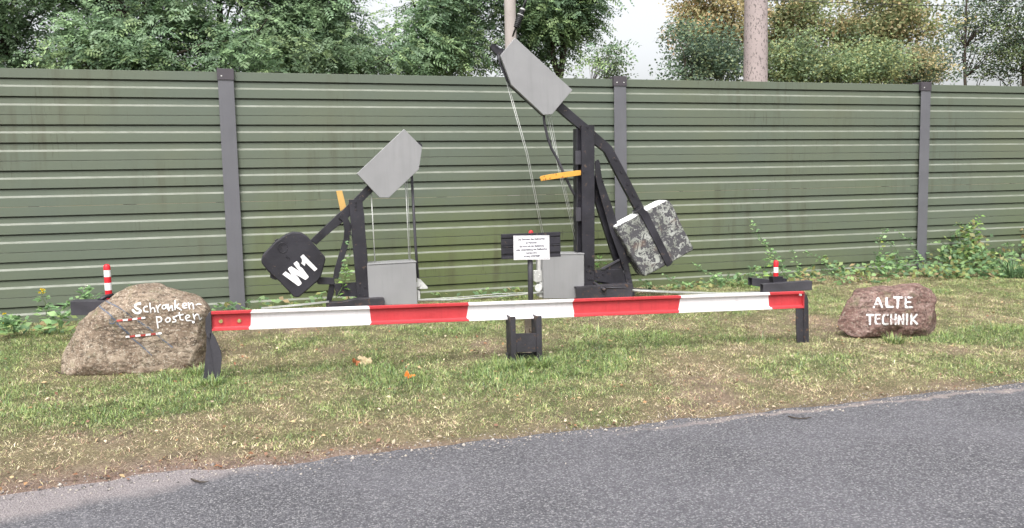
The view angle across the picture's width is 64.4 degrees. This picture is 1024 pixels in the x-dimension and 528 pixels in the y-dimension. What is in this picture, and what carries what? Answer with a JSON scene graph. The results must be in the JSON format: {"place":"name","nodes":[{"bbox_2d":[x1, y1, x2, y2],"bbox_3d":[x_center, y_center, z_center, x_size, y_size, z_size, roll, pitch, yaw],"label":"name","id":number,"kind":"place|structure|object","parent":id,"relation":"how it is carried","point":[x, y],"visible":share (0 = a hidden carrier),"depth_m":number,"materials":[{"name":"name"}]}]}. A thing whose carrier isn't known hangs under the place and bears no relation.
{"place":"outdoors","nodes":[
{"label":"outdoors","id":0,"kind":"place"},
{"bbox_2d":[0,383,1023,527],"bbox_3d":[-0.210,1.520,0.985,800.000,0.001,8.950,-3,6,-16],"label":"road","id":1,"kind":"structure","parent":0,"point":[944,461],"depth_m":4.43,"materials":[{"name":"grey asphalt"}]},
{"bbox_2d":[191,478,208,482],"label":"twig","id":2,"kind":"object","parent":1,"relation":"on","point":[195,480],"visible":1,"depth_m":4.53,"materials":[{"name":"brown plant"}]},
{"bbox_2d":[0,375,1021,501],"bbox_3d":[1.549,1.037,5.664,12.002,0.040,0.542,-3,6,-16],"label":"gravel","id":3,"kind":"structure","parent":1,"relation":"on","point":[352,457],"depth_m":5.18,"materials":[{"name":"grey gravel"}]},
{"bbox_2d":[788,416,810,418],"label":"twig","id":4,"kind":"object","parent":1,"relation":"on","point":[798,418],"visible":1,"depth_m":5.50,"materials":[{"name":"brown plant"}]},
{"bbox_2d":[0,183,1023,495],"bbox_3d":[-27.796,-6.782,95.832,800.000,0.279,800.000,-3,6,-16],"label":"ground","id":5,"kind":"structure","parent":0,"point":[84,453],"depth_m":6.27,"materials":[{"name":"green plant"}]},
{"bbox_2d":[0,313,12,329],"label":"flowering weed","id":6,"kind":"object","parent":5,"relation":"on","point":[5,326],"visible":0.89,"depth_m":8.16,"materials":[{"name":"green plant"}]},
{"bbox_2d":[32,287,59,333],"bbox_3d":[-4.801,0.484,8.371,0.243,0.500,0.276,0,5,11],"label":"flowering weed","id":7,"kind":"object","parent":5,"relation":"on","point":[38,327],"visible":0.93,"depth_m":8.36,"materials":[{"name":"green plant"}]},
{"bbox_2d":[0,0,108,206],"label":"locust tree","id":8,"kind":"object","parent":5,"relation":"on","point":[12,37],"visible":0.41,"depth_m":12.82,"materials":[{"name":"green plant"}]},
{"bbox_2d":[41,301,70,332],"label":"weed","id":9,"kind":"object","parent":5,"relation":"on","point":[59,321],"visible":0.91,"depth_m":8.14,"materials":[{"name":"green plant"}]},
{"bbox_2d":[76,285,94,298],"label":"flowering weed","id":10,"kind":"object","parent":5,"relation":"on","point":[87,288],"visible":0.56,"depth_m":8.36,"materials":[{"name":"green plant"}]},
{"bbox_2d":[70,299,108,314],"bbox_3d":[-3.953,0.410,7.784,0.455,0.151,0.160,-2,5,-12],"label":"steel channel","id":11,"kind":"object","parent":5,"relation":"on","point":[82,306],"visible":0.45,"depth_m":7.68,"materials":[{"name":"grey metal"}]},
{"bbox_2d":[97,294,113,299],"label":"clamp block","id":12,"kind":"structure","parent":11,"relation":"on","point":[106,296],"depth_m":7.78,"materials":[{"name":"black metal"}]},
{"bbox_2d":[103,264,111,298],"bbox_3d":[-3.910,0.177,7.866,0.063,0.354,0.062,-3,6,-16],"label":"marker peg","id":13,"kind":"object","parent":11,"relation":"on","point":[107,278],"visible":0.87,"depth_m":7.84,"materials":[{"name":"red paint"}]},
{"bbox_2d":[0,0,268,204],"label":"locust tree","id":14,"kind":"object","parent":5,"relation":"on","point":[110,44],"visible":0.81,"depth_m":12.06,"materials":[{"name":"green plant"}]},
{"bbox_2d":[61,283,210,375],"bbox_3d":[-3.329,0.621,7.271,1.225,0.899,0.769,-3,6,-16],"label":"lettered boulder","id":15,"kind":"object","parent":5,"relation":"on","point":[144,328],"visible":0.91,"depth_m":6.98,"materials":[{"name":"beige stone"}]},
{"bbox_2d":[183,362,204,375],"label":"grass tuft","id":16,"kind":"object","parent":5,"relation":"on","point":[193,370],"visible":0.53,"depth_m":6.92,"materials":[{"name":"green plant"}]},
{"bbox_2d":[195,371,232,387],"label":"grass tuft","id":17,"kind":"object","parent":5,"relation":"on","point":[212,382],"visible":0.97,"depth_m":6.55,"materials":[{"name":"green plant"}]},
{"bbox_2d":[90,0,348,202],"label":"locust tree","id":18,"kind":"object","parent":5,"relation":"on","point":[251,56],"visible":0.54,"depth_m":12.47,"materials":[{"name":"green plant"}]},
{"bbox_2d":[206,0,435,158],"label":"locust tree","id":19,"kind":"object","parent":5,"relation":"on","point":[356,59],"visible":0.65,"depth_m":13.10,"materials":[{"name":"green plant"}]},
{"bbox_2d":[261,129,427,306],"bbox_3d":[-1.842,-0.492,8.955,1.794,1.951,0.385,-3,6,-16],"label":"barrier machine","id":20,"kind":"object","parent":5,"relation":"on","point":[293,262],"visible":0.99,"depth_m":8.95,"materials":[{"name":"black metal"}]},
{"bbox_2d":[261,301,328,308],"bbox_3d":[-2.317,0.438,8.696,0.702,0.049,0.008,-3,6,-16],"label":"wire bundle","id":21,"kind":"object","parent":20,"relation":"attached to","point":[295,305],"visible":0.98,"depth_m":8.69,"materials":[{"name":"grey metal"}]},
{"bbox_2d":[335,266,349,297],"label":"climbing vine","id":22,"kind":"object","parent":20,"relation":"attached to","point":[343,282],"visible":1,"depth_m":8.93,"materials":[{"name":"green plant"}]},
{"bbox_2d":[338,240,353,298],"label":"climbing vine","id":23,"kind":"object","parent":20,"relation":"attached to","point":[350,271],"visible":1,"depth_m":8.96,"materials":[{"name":"green plant"}]},
{"bbox_2d":[352,358,359,365],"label":"fallen leaf","id":24,"kind":"object","parent":5,"relation":"on","point":[356,362],"visible":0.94,"depth_m":7.20,"materials":[{"name":"brown plant"}]},
{"bbox_2d":[357,355,371,364],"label":"fallen leaf","id":25,"kind":"object","parent":5,"relation":"on","point":[368,360],"visible":0.89,"depth_m":7.22,"materials":[{"name":"beige plant"}]},
{"bbox_2d":[404,371,414,377],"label":"fallen leaf","id":26,"kind":"object","parent":5,"relation":"on","point":[406,374],"visible":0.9,"depth_m":6.60,"materials":[{"name":"orange plant"}]},
{"bbox_2d":[355,0,521,76],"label":"locust tree","id":27,"kind":"object","parent":5,"relation":"on","point":[449,33],"visible":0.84,"depth_m":14.25,"materials":[{"name":"green plant"}]},
{"bbox_2d":[203,291,808,381],"bbox_3d":[0.146,0.587,7.205,5.507,0.624,0.094,-2,5,-12],"label":"barrier boom","id":28,"kind":"object","parent":5,"relation":"on","point":[228,320],"visible":0.93,"depth_m":7.11,"materials":[{"name":"red paint"}]},
{"bbox_2d":[490,357,523,371],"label":"grass tuft","id":29,"kind":"object","parent":5,"relation":"on","point":[510,366],"visible":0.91,"depth_m":6.90,"materials":[{"name":"green plant"}]},
{"bbox_2d":[504,0,516,195],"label":"concrete pole","id":30,"kind":"object","parent":5,"relation":"on","point":[509,13],"visible":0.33,"depth_m":13.66,"materials":[{"name":"grey concrete"}]},
{"bbox_2d":[512,0,526,36],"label":"guy insulator","id":31,"kind":"object","parent":30,"relation":"attached to","point":[519,17],"visible":1,"depth_m":13.14,"materials":[{"name":"grey ceramic"}]},
{"bbox_2d":[0,68,1023,322],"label":"noise barrier","id":32,"kind":"object","parent":5,"relation":"on","point":[174,150],"visible":0.77,"depth_m":10.44,"materials":[{"name":"green metal"}]},
{"bbox_2d":[0,219,1023,336],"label":"undergrowth","id":33,"kind":"object","parent":5,"relation":"on","point":[983,258],"visible":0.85,"depth_m":11.58,"materials":[{"name":"green plant"}]},
{"bbox_2d":[0,314,31,332],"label":"weed","id":34,"kind":"object","parent":33,"relation":"on","point":[14,323],"visible":1,"depth_m":8.19,"materials":[{"name":"green plant"}]},
{"bbox_2d":[68,291,102,301],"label":"weed","id":35,"kind":"object","parent":33,"relation":"on","point":[85,296],"visible":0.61,"depth_m":8.27,"materials":[{"name":"green plant"}]},
{"bbox_2d":[789,250,801,276],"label":"bramble shoot","id":36,"kind":"object","parent":33,"relation":"on","point":[799,267],"visible":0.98,"depth_m":11.52,"materials":[{"name":"green plant"}]},
{"bbox_2d":[894,229,925,265],"bbox_3d":[5.913,-0.241,12.102,0.562,0.569,0.190,-3,6,-16],"label":"bramble shoot","id":37,"kind":"object","parent":33,"relation":"on","point":[911,247],"visible":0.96,"depth_m":12.10,"materials":[{"name":"green plant"}]},
{"bbox_2d":[953,222,991,249],"bbox_3d":[6.959,-0.413,12.343,0.641,0.470,0.250,-3,6,-16],"label":"bramble shoot","id":38,"kind":"object","parent":33,"relation":"on","point":[971,231],"visible":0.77,"depth_m":12.30,"materials":[{"name":"green plant"}]},
{"bbox_2d":[962,215,985,257],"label":"bramble shoot","id":39,"kind":"object","parent":33,"relation":"on","point":[968,234],"visible":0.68,"depth_m":12.34,"materials":[{"name":"green plant"}]},
{"bbox_2d":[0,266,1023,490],"bbox_3d":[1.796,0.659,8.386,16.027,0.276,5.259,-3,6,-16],"label":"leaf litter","id":40,"kind":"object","parent":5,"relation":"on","point":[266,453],"visible":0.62,"depth_m":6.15,"materials":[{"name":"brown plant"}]},
{"bbox_2d":[504,353,537,367],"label":"grass tuft","id":41,"kind":"object","parent":5,"relation":"on","point":[524,362],"visible":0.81,"depth_m":7.05,"materials":[{"name":"green plant"}]},
{"bbox_2d":[505,314,541,362],"bbox_3d":[0.079,0.711,7.228,0.309,0.542,0.270,-3,6,-16],"label":"rest stand","id":42,"kind":"object","parent":5,"relation":"on","point":[528,342],"visible":0.58,"depth_m":7.12,"materials":[{"name":"black metal"}]},
{"bbox_2d":[501,230,560,299],"bbox_3d":[0.203,0.170,8.627,0.654,1.058,0.086,-3,6,-16],"label":"notice board","id":43,"kind":"object","parent":5,"relation":"on","point":[530,246],"visible":1,"depth_m":8.56,"materials":[{"name":"grey metal"}]},
{"bbox_2d":[526,352,558,368],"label":"grass tuft","id":44,"kind":"object","parent":5,"relation":"on","point":[543,360],"visible":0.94,"depth_m":6.99,"materials":[{"name":"green plant"}]},
{"bbox_2d":[465,0,641,194],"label":"locust tree","id":45,"kind":"object","parent":5,"relation":"on","point":[557,27],"visible":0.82,"depth_m":14.87,"materials":[{"name":"green plant"}]},
{"bbox_2d":[489,38,692,298],"bbox_3d":[0.992,-1.099,9.697,2.516,3.050,0.422,-3,6,-16],"label":"barrier machine","id":46,"kind":"object","parent":5,"relation":"on","point":[647,239],"visible":0.98,"depth_m":9.69,"materials":[{"name":"black metal"}]},
{"bbox_2d":[417,292,542,300],"bbox_3d":[-0.337,0.377,9.413,1.539,0.066,0.089,-3,6,-16],"label":"wire bundle","id":47,"kind":"object","parent":46,"relation":"attached to","point":[458,298],"visible":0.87,"depth_m":9.38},
{"bbox_2d":[632,289,759,293],"bbox_3d":[2.324,0.333,10.110,1.869,0.149,0.068,-3,6,-16],"label":"wire bundle","id":48,"kind":"object","parent":46,"relation":"attached to","point":[680,292],"visible":0.79,"depth_m":10.05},
{"bbox_2d":[595,255,606,266],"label":"weed","id":49,"kind":"object","parent":5,"relation":"on","point":[600,261],"visible":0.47,"depth_m":10.50,"materials":[{"name":"green plant"}]},
{"bbox_2d":[585,40,637,78],"bbox_3d":[2.448,-2.999,20.299,1.355,5.121,1.920,-3,6,-16],"label":"young tree","id":50,"kind":"object","parent":5,"relation":"on","point":[607,74],"visible":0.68,"depth_m":19.96,"materials":[{"name":"green plant"}]},
{"bbox_2d":[639,279,652,289],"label":"bramble shoot","id":51,"kind":"object","parent":5,"relation":"on","point":[649,287],"visible":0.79,"depth_m":10.56,"materials":[{"name":"green plant"}]},
{"bbox_2d":[662,273,693,288],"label":"bramble shoot","id":52,"kind":"object","parent":5,"relation":"on","point":[684,283],"visible":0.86,"depth_m":10.93,"materials":[{"name":"green plant"}]},
{"bbox_2d":[692,262,738,286],"bbox_3d":[2.779,0.169,11.066,0.782,0.459,0.174,-3,6,-16],"label":"bramble shoot","id":53,"kind":"object","parent":5,"relation":"on","point":[714,276],"visible":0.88,"depth_m":11.04,"materials":[{"name":"green plant"}]},
{"bbox_2d":[646,11,785,191],"bbox_3d":[4.772,-3.281,19.850,3.778,5.673,2.971,-3,6,-16],"label":"elder shrub","id":54,"kind":"object","parent":5,"relation":"on","point":[704,60],"visible":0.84,"depth_m":19.24,"materials":[{"name":"green plant"}]},
{"bbox_2d":[658,0,778,190],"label":"maple tree","id":55,"kind":"object","parent":5,"relation":"on","point":[726,9],"visible":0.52,"depth_m":23.59,"materials":[{"name":"green plant"}]},
{"bbox_2d":[742,265,755,284],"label":"bramble shoot","id":56,"kind":"object","parent":5,"relation":"on","point":[752,274],"visible":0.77,"depth_m":11.21,"materials":[{"name":"green plant"}]},
{"bbox_2d":[743,0,767,189],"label":"trunk","id":57,"kind":"object","parent":5,"relation":"on","point":[755,65],"depth_m":13.90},
{"bbox_2d":[748,277,772,285],"bbox_3d":[3.297,0.246,10.469,0.498,0.164,0.120,-2,5,-9],"label":"steel channel","id":58,"kind":"object","parent":5,"relation":"on","point":[752,281],"visible":0.46,"depth_m":10.39,"materials":[{"name":"grey metal"}]},
{"bbox_2d":[751,252,773,287],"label":"bramble shoot","id":59,"kind":"object","parent":5,"relation":"on","point":[765,273],"visible":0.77,"depth_m":11.14,"materials":[{"name":"green plant"}]},
{"bbox_2d":[748,218,793,278],"bbox_3d":[3.611,-0.208,11.378,0.762,0.895,0.225,-3,6,-16],"label":"bramble shoot","id":60,"kind":"object","parent":5,"relation":"on","point":[783,266],"visible":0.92,"depth_m":11.41,"materials":[{"name":"green plant"}]},
{"bbox_2d":[760,280,811,291],"bbox_3d":[3.419,0.283,10.146,0.628,0.140,0.100,-2,5,-4],"label":"steel channel","id":61,"kind":"object","parent":5,"relation":"on","point":[802,285],"visible":0.85,"depth_m":10.10,"materials":[{"name":"grey metal"}]},
{"bbox_2d":[769,276,786,281],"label":"clamp block","id":62,"kind":"structure","parent":61,"relation":"attached to","point":[776,279],"depth_m":10.24,"materials":[{"name":"black metal"}]},
{"bbox_2d":[773,260,778,275],"bbox_3d":[3.336,0.081,10.278,0.062,0.258,0.061,-3,6,-16],"label":"marker peg","id":63,"kind":"object","parent":62,"relation":"on","point":[775,267],"visible":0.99,"depth_m":10.25,"materials":[{"name":"red paint"}]},
{"bbox_2d":[738,0,876,188],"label":"maple tree","id":64,"kind":"object","parent":5,"relation":"on","point":[793,15],"visible":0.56,"depth_m":23.93,"materials":[{"name":"green plant"}]},
{"bbox_2d":[803,250,838,278],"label":"bramble shoot","id":65,"kind":"object","parent":5,"relation":"on","point":[806,251],"visible":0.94,"depth_m":11.62,"materials":[{"name":"green plant"}]},
{"bbox_2d":[741,19,928,188],"bbox_3d":[7.622,-3.179,19.781,4.537,5.368,3.045,-3,6,-16],"label":"hazel shrub","id":66,"kind":"object","parent":5,"relation":"on","point":[864,65],"visible":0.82,"depth_m":19.03,"materials":[{"name":"green plant"}]},
{"bbox_2d":[875,227,888,277],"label":"bramble shoot","id":67,"kind":"object","parent":5,"relation":"on","point":[884,236],"visible":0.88,"depth_m":11.77,"materials":[{"name":"green plant"}]},
{"bbox_2d":[837,283,936,337],"bbox_3d":[3.787,0.496,8.112,1.155,0.593,0.477,-3,6,-16],"label":"lettered boulder","id":68,"kind":"object","parent":5,"relation":"on","point":[906,310],"visible":0.91,"depth_m":7.94,"materials":[{"name":"red stone"}]},
{"bbox_2d":[811,0,976,186],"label":"maple tree","id":69,"kind":"object","parent":5,"relation":"on","point":[904,20],"visible":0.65,"depth_m":23.60,"materials":[{"name":"green plant"}]},
{"bbox_2d":[880,332,909,344],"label":"grass tuft","id":70,"kind":"object","parent":5,"relation":"on","point":[893,341],"visible":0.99,"depth_m":7.74,"materials":[{"name":"green plant"}]},
{"bbox_2d":[890,241,904,260],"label":"bramble shoot","id":71,"kind":"object","parent":5,"relation":"on","point":[897,252],"visible":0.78,"depth_m":11.91,"materials":[{"name":"green plant"}]},
{"bbox_2d":[867,35,977,84],"bbox_3d":[10.329,-3.225,21.035,3.223,5.108,2.910,-3,6,-16],"label":"hazel shrub","id":72,"kind":"object","parent":5,"relation":"on","point":[929,70],"visible":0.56,"depth_m":20.23,"materials":[{"name":"green plant"}]},
{"bbox_2d":[932,0,1023,184],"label":"birch tree","id":73,"kind":"object","parent":5,"relation":"on","point":[973,32],"visible":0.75,"depth_m":24.19,"materials":[{"name":"green plant"}]},
{"bbox_2d":[961,0,1023,183],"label":"birch tree","id":74,"kind":"object","parent":5,"relation":"on","point":[1016,55],"visible":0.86,"depth_m":23.54,"materials":[{"name":"green plant"}]},
{"bbox_2d":[989,256,1023,278],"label":"grass tuft","id":75,"kind":"object","parent":5,"relation":"on","point":[1014,271],"visible":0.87,"depth_m":11.37,"materials":[{"name":"green plant"}]},
{"bbox_2d":[4,0,1023,161],"label":"sky","id":76,"kind":"structure","parent":0,"point":[643,20],"materials":[{"name":"white"}]},
{"bbox_2d":[769,0,1023,6],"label":"overhead wire","id":77,"kind":"object","parent":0,"point":[896,4],"visible":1,"depth_m":19.96,"materials":[{"name":"black metal"}]}
]}

